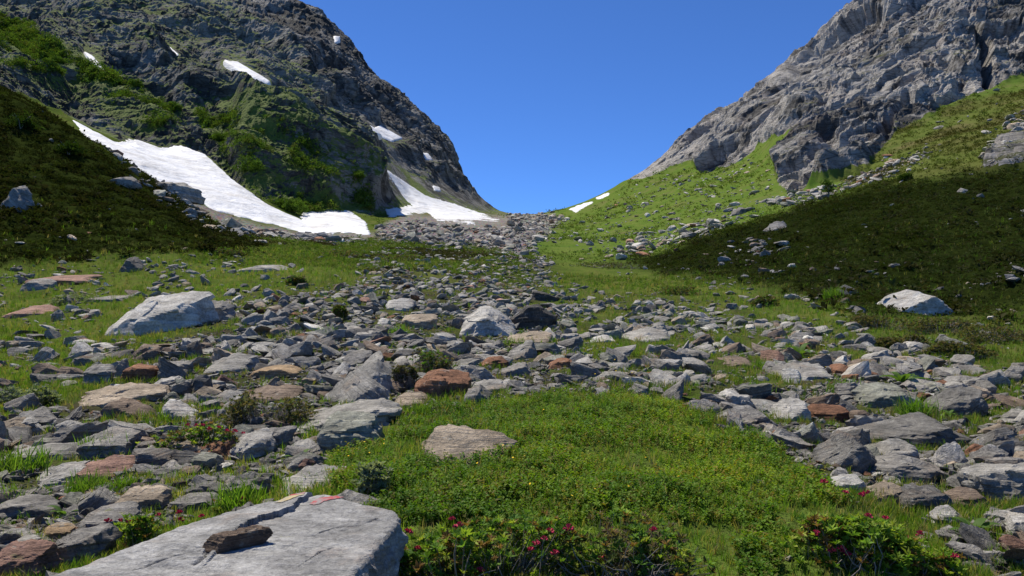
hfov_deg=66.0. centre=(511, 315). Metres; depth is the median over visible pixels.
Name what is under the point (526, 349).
boulder
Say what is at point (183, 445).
stone
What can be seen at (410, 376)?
heather bush
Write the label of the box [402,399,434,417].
grass tuft
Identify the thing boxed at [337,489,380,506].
stone
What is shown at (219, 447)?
stone
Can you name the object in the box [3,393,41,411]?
stone
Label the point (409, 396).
boulder
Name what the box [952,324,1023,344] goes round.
heather bush
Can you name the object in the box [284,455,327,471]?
stone
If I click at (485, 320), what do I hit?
boulder
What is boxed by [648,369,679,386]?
stone
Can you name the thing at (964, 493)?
boulder
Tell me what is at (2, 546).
stone
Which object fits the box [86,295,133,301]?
boulder
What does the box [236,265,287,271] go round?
boulder
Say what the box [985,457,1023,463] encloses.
stone
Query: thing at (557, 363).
boulder
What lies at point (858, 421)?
stone
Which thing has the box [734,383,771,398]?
stone
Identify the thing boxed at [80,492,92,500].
stone
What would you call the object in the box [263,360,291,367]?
stone
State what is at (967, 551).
stone
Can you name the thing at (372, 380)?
boulder
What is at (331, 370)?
stone
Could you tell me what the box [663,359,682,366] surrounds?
stone
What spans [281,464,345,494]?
boulder
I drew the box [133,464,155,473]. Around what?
stone
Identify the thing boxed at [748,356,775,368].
grass tuft
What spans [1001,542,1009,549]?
stone
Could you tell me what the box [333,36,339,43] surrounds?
snow patch
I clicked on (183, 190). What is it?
boulder
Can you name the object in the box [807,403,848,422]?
boulder
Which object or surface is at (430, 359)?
heather bush
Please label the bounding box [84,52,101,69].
snow patch
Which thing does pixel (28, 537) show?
stone
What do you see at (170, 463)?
stone
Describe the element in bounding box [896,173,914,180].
willow bush
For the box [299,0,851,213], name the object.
sky
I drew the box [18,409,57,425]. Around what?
stone
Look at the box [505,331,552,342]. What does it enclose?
boulder
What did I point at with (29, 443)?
stone
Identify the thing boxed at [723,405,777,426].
stone
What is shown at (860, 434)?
stone
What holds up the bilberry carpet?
on the terrain at (1000, 152)
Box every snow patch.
[73,120,319,232]
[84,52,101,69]
[223,60,270,84]
[300,210,370,234]
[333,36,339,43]
[370,125,401,141]
[385,170,497,224]
[423,153,432,159]
[432,186,440,191]
[569,202,592,212]
[596,193,609,198]
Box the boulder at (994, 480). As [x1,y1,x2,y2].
[956,462,1023,503]
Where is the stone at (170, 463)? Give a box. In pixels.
[162,459,179,466]
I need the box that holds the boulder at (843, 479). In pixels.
[831,474,865,491]
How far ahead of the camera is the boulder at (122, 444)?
8.30 m
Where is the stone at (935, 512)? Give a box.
[926,505,962,523]
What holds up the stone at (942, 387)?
on the terrain at (1000, 152)
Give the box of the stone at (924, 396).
[913,393,932,401]
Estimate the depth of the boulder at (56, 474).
7.25 m
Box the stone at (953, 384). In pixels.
[945,381,967,387]
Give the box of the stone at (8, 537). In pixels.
[0,532,21,543]
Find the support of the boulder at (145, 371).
on the terrain at (1000, 152)
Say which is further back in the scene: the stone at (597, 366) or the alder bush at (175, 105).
the alder bush at (175, 105)
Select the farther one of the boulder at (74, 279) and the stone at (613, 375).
the boulder at (74, 279)
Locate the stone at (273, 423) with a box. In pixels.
[262,420,292,426]
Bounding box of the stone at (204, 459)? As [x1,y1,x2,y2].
[191,452,224,471]
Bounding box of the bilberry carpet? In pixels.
[324,380,858,575]
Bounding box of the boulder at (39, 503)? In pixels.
[0,494,62,519]
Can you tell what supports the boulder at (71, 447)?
on the terrain at (1000, 152)
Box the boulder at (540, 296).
[531,291,558,300]
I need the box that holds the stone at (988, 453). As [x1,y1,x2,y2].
[966,451,1004,461]
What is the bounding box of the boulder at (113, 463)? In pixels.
[74,454,135,482]
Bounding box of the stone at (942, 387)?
[934,382,946,390]
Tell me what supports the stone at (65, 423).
on the terrain at (1000, 152)
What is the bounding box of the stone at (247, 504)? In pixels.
[239,502,253,509]
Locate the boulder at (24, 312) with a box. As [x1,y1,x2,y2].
[1,304,58,318]
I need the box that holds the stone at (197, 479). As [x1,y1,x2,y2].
[187,474,217,486]
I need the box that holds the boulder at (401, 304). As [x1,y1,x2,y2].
[385,298,415,311]
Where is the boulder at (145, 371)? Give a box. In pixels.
[120,363,158,381]
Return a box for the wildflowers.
[3,326,1023,495]
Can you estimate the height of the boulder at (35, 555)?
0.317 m
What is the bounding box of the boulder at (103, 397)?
[78,382,169,407]
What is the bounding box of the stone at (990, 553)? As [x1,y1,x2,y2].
[971,549,1000,566]
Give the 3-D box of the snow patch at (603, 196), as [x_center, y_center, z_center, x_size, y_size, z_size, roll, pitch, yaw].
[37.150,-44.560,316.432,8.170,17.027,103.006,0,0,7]
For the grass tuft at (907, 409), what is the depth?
11.39 m
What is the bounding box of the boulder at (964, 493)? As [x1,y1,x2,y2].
[943,486,989,509]
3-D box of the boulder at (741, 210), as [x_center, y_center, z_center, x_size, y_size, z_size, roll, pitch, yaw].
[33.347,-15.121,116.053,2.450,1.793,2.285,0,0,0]
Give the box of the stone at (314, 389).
[304,385,332,393]
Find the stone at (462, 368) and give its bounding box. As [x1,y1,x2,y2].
[456,365,467,371]
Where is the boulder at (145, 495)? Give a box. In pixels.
[115,485,173,510]
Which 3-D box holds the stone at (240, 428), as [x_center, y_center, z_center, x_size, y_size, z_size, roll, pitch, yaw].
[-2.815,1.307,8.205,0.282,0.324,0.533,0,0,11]
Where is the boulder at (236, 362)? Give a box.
[204,353,258,372]
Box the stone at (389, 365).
[383,362,395,368]
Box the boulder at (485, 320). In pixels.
[460,306,516,335]
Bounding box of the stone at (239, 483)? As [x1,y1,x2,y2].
[230,480,264,493]
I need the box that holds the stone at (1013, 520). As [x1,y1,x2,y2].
[1003,512,1023,534]
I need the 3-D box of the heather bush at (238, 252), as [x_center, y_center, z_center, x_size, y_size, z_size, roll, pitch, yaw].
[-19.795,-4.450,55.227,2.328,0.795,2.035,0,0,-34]
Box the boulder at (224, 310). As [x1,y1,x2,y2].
[212,300,237,319]
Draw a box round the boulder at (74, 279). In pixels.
[23,274,101,284]
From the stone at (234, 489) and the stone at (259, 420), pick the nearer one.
the stone at (234, 489)
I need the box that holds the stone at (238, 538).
[202,525,272,553]
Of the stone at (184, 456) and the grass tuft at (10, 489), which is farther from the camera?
the stone at (184, 456)
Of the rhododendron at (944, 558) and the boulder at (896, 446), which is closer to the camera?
the rhododendron at (944, 558)
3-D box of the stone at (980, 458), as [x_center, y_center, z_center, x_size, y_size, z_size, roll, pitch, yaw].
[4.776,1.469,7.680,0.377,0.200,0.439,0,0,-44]
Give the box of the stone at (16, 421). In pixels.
[4,417,35,427]
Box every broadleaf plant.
[48,505,76,514]
[782,343,817,354]
[879,372,930,382]
[944,410,955,416]
[949,517,1001,529]
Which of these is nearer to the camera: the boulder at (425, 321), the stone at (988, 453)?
the stone at (988, 453)
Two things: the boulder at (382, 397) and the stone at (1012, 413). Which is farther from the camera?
the stone at (1012, 413)
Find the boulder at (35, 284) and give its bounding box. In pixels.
[20,278,57,290]
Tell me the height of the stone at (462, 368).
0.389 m
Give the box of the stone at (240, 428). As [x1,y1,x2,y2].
[219,424,253,440]
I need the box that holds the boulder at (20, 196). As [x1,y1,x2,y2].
[0,185,34,211]
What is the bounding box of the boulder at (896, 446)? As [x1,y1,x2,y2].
[876,438,919,458]
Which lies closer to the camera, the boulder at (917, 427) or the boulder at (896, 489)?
the boulder at (896, 489)
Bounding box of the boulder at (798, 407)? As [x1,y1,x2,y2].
[768,397,811,421]
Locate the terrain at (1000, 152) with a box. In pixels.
[0,72,1023,575]
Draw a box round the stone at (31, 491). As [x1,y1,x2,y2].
[23,488,36,494]
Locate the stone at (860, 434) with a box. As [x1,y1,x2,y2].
[844,428,867,444]
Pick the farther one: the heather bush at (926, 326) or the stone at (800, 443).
the heather bush at (926, 326)
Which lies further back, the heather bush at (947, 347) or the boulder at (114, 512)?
the heather bush at (947, 347)
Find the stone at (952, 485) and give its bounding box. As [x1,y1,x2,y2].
[945,481,956,487]
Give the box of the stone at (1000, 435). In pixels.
[981,427,1018,444]
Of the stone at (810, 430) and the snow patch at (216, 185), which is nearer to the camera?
the stone at (810, 430)
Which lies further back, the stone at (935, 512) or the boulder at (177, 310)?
the boulder at (177, 310)
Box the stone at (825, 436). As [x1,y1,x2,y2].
[818,431,831,441]
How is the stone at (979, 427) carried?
on the terrain at (1000, 152)
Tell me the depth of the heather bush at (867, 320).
27.26 m
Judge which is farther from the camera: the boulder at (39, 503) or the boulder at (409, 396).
the boulder at (409, 396)
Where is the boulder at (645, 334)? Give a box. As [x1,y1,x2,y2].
[622,328,671,342]
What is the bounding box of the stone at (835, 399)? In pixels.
[806,393,839,404]
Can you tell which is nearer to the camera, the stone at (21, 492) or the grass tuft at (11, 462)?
the stone at (21, 492)
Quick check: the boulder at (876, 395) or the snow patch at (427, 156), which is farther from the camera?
the snow patch at (427, 156)
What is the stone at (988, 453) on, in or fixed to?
on the terrain at (1000, 152)
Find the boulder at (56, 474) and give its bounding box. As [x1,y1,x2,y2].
[36,460,90,486]
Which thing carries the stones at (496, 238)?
on the terrain at (1000, 152)
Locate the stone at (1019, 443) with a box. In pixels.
[993,441,1023,445]
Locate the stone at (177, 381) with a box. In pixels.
[175,379,185,384]
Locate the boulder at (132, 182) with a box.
[109,177,142,188]
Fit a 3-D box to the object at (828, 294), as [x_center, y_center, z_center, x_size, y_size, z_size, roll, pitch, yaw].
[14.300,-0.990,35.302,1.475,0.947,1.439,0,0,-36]
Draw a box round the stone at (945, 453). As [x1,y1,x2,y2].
[928,441,967,464]
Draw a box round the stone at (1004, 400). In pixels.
[994,394,1023,408]
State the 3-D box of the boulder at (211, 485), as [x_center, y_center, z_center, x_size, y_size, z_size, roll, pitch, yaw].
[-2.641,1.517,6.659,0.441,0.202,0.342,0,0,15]
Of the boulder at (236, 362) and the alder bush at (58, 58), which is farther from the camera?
the alder bush at (58, 58)
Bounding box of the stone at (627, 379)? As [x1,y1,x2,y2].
[621,377,656,385]
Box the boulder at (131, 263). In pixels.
[118,256,146,271]
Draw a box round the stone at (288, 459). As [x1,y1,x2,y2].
[281,452,319,468]
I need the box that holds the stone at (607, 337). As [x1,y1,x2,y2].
[590,335,614,341]
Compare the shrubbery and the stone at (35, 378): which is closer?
the stone at (35, 378)
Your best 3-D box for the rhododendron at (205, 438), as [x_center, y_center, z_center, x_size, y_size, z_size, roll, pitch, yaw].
[-3.251,1.269,7.980,1.040,0.438,0.589,0,0,-24]
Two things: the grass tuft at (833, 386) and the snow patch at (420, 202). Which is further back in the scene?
the snow patch at (420, 202)
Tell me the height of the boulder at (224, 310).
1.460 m
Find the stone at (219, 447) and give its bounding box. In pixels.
[194,439,235,459]
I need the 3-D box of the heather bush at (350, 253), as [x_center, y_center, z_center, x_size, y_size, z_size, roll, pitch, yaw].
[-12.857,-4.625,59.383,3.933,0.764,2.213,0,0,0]
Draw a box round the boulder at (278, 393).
[250,384,303,402]
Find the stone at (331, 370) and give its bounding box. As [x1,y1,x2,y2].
[325,367,355,373]
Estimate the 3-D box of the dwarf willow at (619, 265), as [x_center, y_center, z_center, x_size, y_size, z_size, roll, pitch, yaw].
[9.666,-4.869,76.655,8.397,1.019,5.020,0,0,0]
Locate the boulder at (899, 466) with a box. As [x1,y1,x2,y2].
[872,453,947,484]
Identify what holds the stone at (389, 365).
on the terrain at (1000, 152)
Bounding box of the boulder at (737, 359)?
[718,355,754,366]
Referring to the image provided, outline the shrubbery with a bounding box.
[0,11,376,213]
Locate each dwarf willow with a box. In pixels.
[0,382,63,403]
[47,291,95,305]
[348,459,393,497]
[570,261,652,268]
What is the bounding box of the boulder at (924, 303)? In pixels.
[876,289,954,315]
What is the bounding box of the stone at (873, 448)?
[864,443,880,455]
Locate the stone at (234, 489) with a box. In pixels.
[221,484,250,493]
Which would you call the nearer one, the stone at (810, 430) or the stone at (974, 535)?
the stone at (974, 535)
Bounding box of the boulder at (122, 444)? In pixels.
[76,426,142,458]
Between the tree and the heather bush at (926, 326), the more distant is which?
the tree
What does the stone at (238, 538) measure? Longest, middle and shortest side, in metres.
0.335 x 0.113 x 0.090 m
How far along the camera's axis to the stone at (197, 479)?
6.77 m
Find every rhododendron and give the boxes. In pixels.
[104,510,204,547]
[136,419,244,450]
[204,496,261,510]
[399,507,603,575]
[536,505,715,575]
[778,478,938,575]
[872,532,968,575]
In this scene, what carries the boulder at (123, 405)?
on the terrain at (1000, 152)
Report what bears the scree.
on the terrain at (1000, 152)
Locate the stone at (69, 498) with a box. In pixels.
[57,492,82,506]
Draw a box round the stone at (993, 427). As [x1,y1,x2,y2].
[977,423,1023,440]
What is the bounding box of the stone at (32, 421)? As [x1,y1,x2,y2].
[22,416,45,435]
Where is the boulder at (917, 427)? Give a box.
[855,412,972,447]
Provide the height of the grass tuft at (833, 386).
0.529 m
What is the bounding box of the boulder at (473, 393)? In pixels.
[463,384,491,403]
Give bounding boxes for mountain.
[0,0,502,215]
[629,0,1023,191]
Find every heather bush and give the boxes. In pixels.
[213,247,249,255]
[215,390,318,427]
[285,275,310,285]
[318,249,365,257]
[331,304,349,318]
[384,254,426,260]
[391,364,421,389]
[405,347,458,372]
[462,249,500,254]
[639,283,706,294]
[749,294,781,306]
[844,312,916,330]
[874,333,931,347]
[900,317,981,333]
[920,340,998,358]
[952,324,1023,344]
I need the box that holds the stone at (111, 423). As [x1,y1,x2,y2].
[108,420,148,436]
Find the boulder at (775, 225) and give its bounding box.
[763,221,786,231]
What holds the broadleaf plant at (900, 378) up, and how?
on the scree
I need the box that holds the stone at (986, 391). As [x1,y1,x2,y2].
[971,385,994,403]
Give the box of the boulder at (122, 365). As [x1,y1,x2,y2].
[114,358,128,377]
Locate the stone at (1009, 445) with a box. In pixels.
[996,441,1014,452]
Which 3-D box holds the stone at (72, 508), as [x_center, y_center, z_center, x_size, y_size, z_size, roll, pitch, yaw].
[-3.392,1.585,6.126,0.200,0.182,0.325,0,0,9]
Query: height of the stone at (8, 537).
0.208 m
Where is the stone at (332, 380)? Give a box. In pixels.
[320,373,344,385]
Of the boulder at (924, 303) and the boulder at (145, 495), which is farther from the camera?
the boulder at (924, 303)
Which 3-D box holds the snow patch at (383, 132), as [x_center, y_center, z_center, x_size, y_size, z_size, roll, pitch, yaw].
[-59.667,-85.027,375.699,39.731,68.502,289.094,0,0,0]
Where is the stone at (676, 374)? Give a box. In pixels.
[665,371,683,376]
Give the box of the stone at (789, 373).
[781,368,801,382]
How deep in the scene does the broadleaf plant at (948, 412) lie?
11.87 m
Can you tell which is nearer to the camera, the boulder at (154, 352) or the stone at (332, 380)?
the stone at (332, 380)
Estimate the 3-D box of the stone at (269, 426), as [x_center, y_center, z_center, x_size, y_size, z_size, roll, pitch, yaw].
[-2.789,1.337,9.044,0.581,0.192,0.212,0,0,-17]
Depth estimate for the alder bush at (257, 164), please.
159.69 m
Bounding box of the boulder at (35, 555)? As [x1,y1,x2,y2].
[0,539,63,575]
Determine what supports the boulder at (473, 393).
on the terrain at (1000, 152)
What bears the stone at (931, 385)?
on the terrain at (1000, 152)
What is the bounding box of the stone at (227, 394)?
[216,389,243,401]
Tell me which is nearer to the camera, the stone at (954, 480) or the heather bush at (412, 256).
the stone at (954, 480)
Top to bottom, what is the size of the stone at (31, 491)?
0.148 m
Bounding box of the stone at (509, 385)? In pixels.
[504,384,520,390]
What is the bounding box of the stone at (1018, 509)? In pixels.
[1006,505,1023,512]
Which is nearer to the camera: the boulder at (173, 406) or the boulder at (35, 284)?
the boulder at (173, 406)
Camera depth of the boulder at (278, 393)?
11.82 m
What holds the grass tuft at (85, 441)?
on the terrain at (1000, 152)
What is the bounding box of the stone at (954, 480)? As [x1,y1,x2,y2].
[946,474,963,486]
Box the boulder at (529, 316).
[510,304,556,328]
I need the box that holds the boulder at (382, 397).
[335,395,389,405]
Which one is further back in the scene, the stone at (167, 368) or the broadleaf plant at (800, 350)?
the broadleaf plant at (800, 350)
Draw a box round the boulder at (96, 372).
[82,364,115,384]
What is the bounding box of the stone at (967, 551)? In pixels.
[945,541,993,564]
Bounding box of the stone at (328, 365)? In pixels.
[319,360,338,370]
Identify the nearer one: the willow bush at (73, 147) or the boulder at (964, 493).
the boulder at (964, 493)
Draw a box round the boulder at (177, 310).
[105,291,219,336]
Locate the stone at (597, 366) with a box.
[588,363,617,370]
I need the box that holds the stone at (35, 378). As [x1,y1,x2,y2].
[30,373,62,383]
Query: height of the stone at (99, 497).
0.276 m
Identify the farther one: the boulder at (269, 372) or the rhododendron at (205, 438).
the boulder at (269, 372)
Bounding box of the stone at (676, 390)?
[663,378,683,399]
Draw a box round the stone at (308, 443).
[292,438,324,454]
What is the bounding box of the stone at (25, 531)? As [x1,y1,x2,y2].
[1,528,51,540]
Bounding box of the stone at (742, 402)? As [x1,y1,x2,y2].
[725,393,754,406]
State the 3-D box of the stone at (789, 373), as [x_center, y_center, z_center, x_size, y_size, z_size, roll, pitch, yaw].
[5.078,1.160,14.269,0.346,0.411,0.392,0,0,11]
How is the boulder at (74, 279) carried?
on the terrain at (1000, 152)
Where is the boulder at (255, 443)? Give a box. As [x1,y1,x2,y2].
[230,427,277,460]
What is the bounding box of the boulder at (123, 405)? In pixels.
[98,397,155,418]
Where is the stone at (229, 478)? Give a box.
[226,476,234,485]
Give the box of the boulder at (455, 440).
[422,424,516,465]
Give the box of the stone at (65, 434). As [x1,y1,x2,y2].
[47,422,108,442]
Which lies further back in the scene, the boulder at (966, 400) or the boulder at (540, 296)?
the boulder at (540, 296)
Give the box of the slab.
[55,492,407,575]
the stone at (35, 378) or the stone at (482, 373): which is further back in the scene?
the stone at (35, 378)
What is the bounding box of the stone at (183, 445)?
[172,442,200,450]
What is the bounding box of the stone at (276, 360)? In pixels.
[268,358,281,364]
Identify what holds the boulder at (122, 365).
on the terrain at (1000, 152)
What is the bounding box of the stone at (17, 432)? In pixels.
[7,426,31,442]
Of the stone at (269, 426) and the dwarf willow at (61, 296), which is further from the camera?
the dwarf willow at (61, 296)
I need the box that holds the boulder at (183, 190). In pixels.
[157,182,205,204]
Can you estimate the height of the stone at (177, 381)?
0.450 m
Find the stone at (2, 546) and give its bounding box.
[0,542,10,551]
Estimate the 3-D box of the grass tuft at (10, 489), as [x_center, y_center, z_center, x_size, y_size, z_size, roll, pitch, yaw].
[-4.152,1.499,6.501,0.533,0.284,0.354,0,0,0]
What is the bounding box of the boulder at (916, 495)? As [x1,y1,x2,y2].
[899,484,952,512]
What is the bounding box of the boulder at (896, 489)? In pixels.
[866,481,901,505]
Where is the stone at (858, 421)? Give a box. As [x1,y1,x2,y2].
[845,415,884,426]
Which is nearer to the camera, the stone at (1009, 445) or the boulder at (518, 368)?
the stone at (1009, 445)
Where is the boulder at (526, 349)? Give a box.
[507,340,536,359]
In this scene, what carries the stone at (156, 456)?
on the scree
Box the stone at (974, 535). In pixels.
[958,522,999,550]
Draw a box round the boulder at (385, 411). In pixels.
[299,399,401,430]
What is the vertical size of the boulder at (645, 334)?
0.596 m
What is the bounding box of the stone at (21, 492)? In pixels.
[0,489,25,498]
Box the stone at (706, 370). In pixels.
[680,363,711,374]
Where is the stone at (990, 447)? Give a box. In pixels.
[969,444,1008,456]
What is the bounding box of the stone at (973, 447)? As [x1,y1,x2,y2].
[964,443,982,455]
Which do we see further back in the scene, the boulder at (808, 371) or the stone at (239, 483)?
the boulder at (808, 371)
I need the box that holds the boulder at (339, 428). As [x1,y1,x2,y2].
[317,410,384,451]
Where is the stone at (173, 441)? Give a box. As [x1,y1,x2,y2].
[167,432,194,447]
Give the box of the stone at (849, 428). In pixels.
[832,426,871,444]
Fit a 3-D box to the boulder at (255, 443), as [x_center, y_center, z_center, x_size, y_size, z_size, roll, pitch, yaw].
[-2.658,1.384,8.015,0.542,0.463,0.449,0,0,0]
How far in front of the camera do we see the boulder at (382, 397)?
10.60 m
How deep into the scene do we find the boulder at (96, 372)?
14.09 m
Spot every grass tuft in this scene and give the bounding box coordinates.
[0,430,68,476]
[0,479,36,497]
[66,466,111,493]
[73,427,131,456]
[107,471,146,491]
[182,352,208,360]
[207,471,270,515]
[380,323,410,333]
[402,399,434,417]
[745,422,768,437]
[746,374,776,393]
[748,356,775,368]
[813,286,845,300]
[821,375,862,392]
[892,389,943,419]
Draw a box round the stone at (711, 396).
[700,393,727,403]
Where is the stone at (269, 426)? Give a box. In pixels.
[248,424,272,427]
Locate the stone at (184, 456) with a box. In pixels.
[171,449,199,464]
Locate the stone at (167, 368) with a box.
[157,356,187,379]
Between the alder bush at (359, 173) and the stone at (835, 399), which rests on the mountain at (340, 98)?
the alder bush at (359, 173)
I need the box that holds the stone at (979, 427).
[977,425,988,430]
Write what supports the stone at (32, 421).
on the terrain at (1000, 152)
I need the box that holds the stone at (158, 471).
[153,465,190,478]
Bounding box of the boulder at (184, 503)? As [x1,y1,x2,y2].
[167,492,219,513]
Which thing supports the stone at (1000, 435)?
on the terrain at (1000, 152)
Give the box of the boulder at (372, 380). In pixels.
[324,359,393,403]
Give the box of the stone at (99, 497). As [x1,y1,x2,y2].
[78,487,117,510]
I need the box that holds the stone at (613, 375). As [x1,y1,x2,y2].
[599,371,630,380]
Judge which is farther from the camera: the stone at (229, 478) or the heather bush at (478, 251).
the heather bush at (478, 251)
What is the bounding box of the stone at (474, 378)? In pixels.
[469,374,480,381]
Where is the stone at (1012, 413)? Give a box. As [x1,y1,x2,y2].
[1001,409,1022,418]
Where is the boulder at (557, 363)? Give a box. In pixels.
[548,358,571,369]
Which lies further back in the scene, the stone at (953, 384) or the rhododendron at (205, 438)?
the stone at (953, 384)
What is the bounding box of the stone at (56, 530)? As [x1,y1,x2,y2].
[43,522,75,540]
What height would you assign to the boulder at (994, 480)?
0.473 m
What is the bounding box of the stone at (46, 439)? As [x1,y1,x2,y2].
[34,438,51,441]
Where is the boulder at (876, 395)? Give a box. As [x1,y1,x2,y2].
[851,382,921,408]
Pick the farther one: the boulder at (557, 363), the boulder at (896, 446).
the boulder at (557, 363)
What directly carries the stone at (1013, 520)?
on the terrain at (1000, 152)
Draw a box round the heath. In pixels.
[0,84,1023,328]
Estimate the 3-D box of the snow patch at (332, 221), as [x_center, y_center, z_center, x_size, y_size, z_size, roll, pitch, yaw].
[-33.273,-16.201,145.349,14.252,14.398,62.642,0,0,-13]
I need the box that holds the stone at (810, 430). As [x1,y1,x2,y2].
[797,422,823,443]
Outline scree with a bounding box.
[0,161,1023,575]
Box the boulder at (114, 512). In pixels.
[76,501,144,527]
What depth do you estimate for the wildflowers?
7.63 m
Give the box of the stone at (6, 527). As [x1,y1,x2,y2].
[0,524,14,531]
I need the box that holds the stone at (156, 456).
[132,447,172,465]
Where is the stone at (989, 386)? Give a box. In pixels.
[974,380,996,393]
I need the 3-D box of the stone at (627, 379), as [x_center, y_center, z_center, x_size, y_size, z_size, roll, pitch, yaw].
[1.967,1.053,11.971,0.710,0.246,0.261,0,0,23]
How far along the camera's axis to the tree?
95.67 m
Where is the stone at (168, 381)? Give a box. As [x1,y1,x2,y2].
[154,376,183,386]
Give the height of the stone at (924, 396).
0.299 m
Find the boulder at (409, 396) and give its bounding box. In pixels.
[395,391,430,408]
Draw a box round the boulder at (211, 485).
[181,481,225,495]
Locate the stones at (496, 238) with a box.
[1,88,1023,306]
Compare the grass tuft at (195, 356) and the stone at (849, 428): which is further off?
the grass tuft at (195, 356)
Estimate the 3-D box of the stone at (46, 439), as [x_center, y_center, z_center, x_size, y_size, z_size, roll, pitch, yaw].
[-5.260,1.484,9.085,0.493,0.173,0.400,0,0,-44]
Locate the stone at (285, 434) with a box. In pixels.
[269,426,297,447]
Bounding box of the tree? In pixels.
[821,179,835,196]
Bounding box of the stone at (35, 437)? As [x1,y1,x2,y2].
[22,433,53,441]
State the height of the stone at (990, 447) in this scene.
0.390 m
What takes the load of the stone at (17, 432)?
on the terrain at (1000, 152)
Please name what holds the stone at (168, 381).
on the terrain at (1000, 152)
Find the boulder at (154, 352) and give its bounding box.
[134,346,163,359]
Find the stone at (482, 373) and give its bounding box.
[465,365,494,379]
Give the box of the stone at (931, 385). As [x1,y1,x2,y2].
[918,382,936,392]
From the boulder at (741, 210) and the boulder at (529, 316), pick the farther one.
the boulder at (741, 210)
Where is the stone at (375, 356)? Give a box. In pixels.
[363,351,383,364]
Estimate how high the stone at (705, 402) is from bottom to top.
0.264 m
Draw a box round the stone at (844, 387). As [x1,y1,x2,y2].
[834,382,857,392]
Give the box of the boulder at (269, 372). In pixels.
[248,365,301,378]
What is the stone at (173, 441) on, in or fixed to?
on the terrain at (1000, 152)
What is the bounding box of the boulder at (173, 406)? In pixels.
[161,399,198,419]
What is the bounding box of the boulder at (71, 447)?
[1,442,79,466]
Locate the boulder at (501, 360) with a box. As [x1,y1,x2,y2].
[480,356,508,368]
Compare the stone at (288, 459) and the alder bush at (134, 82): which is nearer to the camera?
the stone at (288, 459)
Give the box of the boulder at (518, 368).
[498,362,530,376]
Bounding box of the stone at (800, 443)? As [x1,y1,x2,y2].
[770,433,815,451]
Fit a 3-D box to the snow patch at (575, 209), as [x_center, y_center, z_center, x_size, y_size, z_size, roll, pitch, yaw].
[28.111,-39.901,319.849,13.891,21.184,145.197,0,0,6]
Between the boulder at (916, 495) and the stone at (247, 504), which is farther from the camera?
the boulder at (916, 495)
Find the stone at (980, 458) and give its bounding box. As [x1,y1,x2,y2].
[973,456,1023,462]
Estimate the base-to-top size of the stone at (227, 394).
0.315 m
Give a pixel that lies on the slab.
(322, 535)
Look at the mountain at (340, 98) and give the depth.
228.97 m
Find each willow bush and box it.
[3,110,45,130]
[52,140,87,154]
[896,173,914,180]
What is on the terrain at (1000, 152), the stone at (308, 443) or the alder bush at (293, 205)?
the stone at (308, 443)
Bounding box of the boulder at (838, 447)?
[810,430,876,472]
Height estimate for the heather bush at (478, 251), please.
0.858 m
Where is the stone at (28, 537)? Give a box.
[17,534,41,541]
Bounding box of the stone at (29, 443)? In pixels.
[20,441,33,448]
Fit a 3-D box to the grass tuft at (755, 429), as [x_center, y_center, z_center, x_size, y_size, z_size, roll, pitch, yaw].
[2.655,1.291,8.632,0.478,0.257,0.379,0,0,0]
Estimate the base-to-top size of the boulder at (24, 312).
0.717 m
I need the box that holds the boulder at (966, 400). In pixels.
[923,386,988,415]
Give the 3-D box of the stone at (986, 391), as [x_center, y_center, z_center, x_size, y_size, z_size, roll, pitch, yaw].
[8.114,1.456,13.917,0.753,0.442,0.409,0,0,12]
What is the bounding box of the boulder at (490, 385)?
[473,379,506,392]
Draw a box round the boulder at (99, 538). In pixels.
[55,523,122,566]
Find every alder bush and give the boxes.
[50,53,73,64]
[127,78,143,87]
[166,101,183,110]
[208,131,226,140]
[231,155,266,171]
[279,196,307,212]
[351,167,364,179]
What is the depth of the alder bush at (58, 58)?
205.68 m
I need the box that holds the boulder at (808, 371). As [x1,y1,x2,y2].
[765,362,833,380]
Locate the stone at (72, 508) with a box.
[59,504,80,517]
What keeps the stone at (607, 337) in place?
on the terrain at (1000, 152)
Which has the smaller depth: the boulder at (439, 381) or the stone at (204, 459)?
the stone at (204, 459)
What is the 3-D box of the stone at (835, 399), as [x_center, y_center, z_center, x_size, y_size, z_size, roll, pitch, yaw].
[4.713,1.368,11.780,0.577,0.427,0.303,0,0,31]
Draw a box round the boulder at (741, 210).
[731,207,745,215]
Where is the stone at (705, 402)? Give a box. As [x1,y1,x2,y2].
[689,399,720,414]
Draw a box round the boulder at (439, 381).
[414,368,471,398]
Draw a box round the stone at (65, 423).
[55,420,80,431]
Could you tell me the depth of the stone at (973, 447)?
8.49 m
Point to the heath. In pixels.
(670, 256)
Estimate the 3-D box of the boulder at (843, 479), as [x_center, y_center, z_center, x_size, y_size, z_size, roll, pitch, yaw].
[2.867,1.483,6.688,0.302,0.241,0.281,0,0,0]
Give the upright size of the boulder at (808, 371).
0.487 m
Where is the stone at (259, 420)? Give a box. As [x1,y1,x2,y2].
[242,417,271,424]
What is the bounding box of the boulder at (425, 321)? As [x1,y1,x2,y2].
[402,314,437,328]
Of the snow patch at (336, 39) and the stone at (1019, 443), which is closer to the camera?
the stone at (1019, 443)
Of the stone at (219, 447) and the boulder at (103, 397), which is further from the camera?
the boulder at (103, 397)
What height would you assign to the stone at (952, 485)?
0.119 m
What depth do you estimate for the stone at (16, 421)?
9.51 m
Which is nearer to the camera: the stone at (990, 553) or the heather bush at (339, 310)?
the stone at (990, 553)

